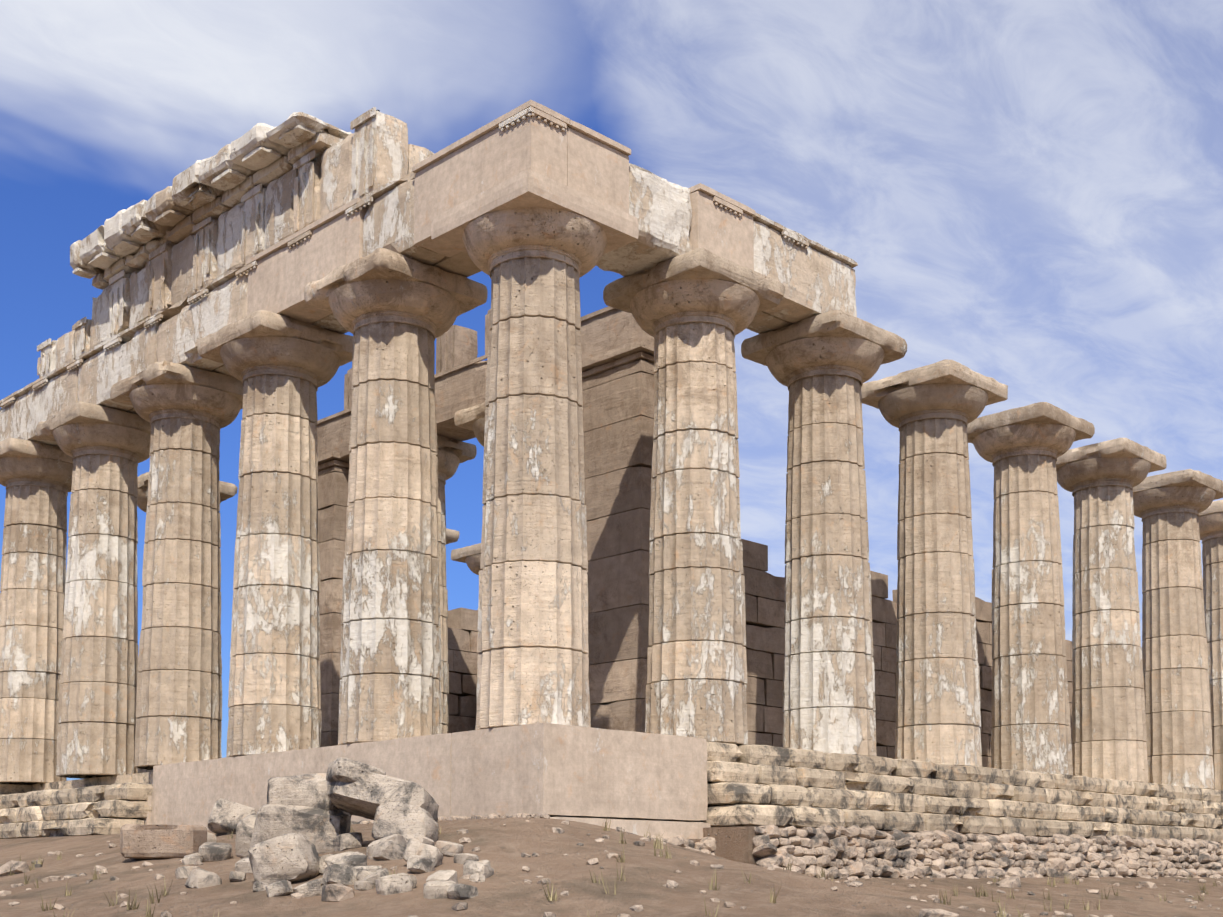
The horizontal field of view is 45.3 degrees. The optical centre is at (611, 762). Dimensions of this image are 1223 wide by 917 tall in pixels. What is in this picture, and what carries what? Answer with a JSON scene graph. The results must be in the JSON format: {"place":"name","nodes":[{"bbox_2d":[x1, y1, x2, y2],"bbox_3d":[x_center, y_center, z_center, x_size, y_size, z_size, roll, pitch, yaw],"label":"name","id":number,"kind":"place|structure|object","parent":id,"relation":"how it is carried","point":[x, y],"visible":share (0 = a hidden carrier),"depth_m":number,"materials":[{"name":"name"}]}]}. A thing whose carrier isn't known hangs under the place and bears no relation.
{"place":"outdoors","nodes":[
{"label":"outdoors","id":0,"kind":"place"},
{"bbox_2d":[0,817,1222,916],"bbox_3d":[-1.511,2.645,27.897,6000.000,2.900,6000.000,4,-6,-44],"label":"ground","id":1,"kind":"structure","parent":0,"point":[504,890],"depth_m":20.61,"materials":[{"name":"brown soil"}]},
{"bbox_2d":[120,824,206,858],"bbox_3d":[-8.019,1.427,26.268,1.368,0.623,0.813,-1,-4,7],"label":"fallen block","id":2,"kind":"object","parent":1,"relation":"on","point":[155,841],"depth_m":25.90,"materials":[{"name":"stone"}]},
{"bbox_2d":[175,757,493,899],"bbox_3d":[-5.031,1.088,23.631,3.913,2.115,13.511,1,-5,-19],"label":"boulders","id":3,"kind":"object","parent":1,"relation":"on","point":[291,830],"visible":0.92,"depth_m":21.85,"materials":[{"name":"beige stone"}]},
{"bbox_2d":[0,820,1222,916],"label":"pebbles","id":4,"kind":"object","parent":1,"relation":"on","point":[338,892],"visible":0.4,"depth_m":22.68,"materials":[{"name":"brown stone"}]},
{"bbox_2d":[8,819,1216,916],"bbox_3d":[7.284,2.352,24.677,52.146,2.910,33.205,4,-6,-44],"label":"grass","id":5,"kind":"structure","parent":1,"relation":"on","point":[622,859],"depth_m":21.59,"materials":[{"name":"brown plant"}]},
{"bbox_2d":[206,813,1222,878],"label":"foundation","id":6,"kind":"object","parent":1,"relation":"on","point":[855,851],"visible":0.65,"depth_m":32.97,"materials":[{"name":"beige stone"}]},
{"bbox_2d":[689,826,1222,864],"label":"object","id":7,"kind":"object","parent":1,"relation":"on","point":[734,844],"visible":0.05,"depth_m":28.62,"materials":[{"name":"stone"}]},
{"bbox_2d":[139,100,755,838],"bbox_3d":[-8.252,-4.724,38.265,7.062,13.907,26.417,4,-6,-44],"label":"concrete","id":8,"kind":"object","parent":7,"relation":"on","point":[631,782],"visible":0.52,"depth_m":28.70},
{"bbox_2d":[0,742,1222,842],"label":"steps","id":9,"kind":"structure","parent":7,"relation":"on","point":[755,785],"depth_m":35.98,"materials":[{"name":"stone"}]},
{"bbox_2d":[0,207,1222,790],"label":"columns","id":10,"kind":"structure","parent":9,"relation":"on","point":[86,691],"depth_m":34.65,"materials":[{"name":"stone"}]},
{"bbox_2d":[0,106,857,446],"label":"entablature","id":11,"kind":"structure","parent":10,"relation":"on","point":[168,268],"depth_m":34.91,"materials":[{"name":"stone"}]},
{"bbox_2d":[316,306,1072,767],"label":"inner temple walls","id":12,"kind":"structure","parent":9,"relation":"on","point":[618,386],"depth_m":39.59,"materials":[{"name":"stone"}]},
{"bbox_2d":[0,0,1222,780],"label":"sky","id":13,"kind":"structure","parent":0,"point":[1027,195],"materials":[{"name":"blue"}]}
]}

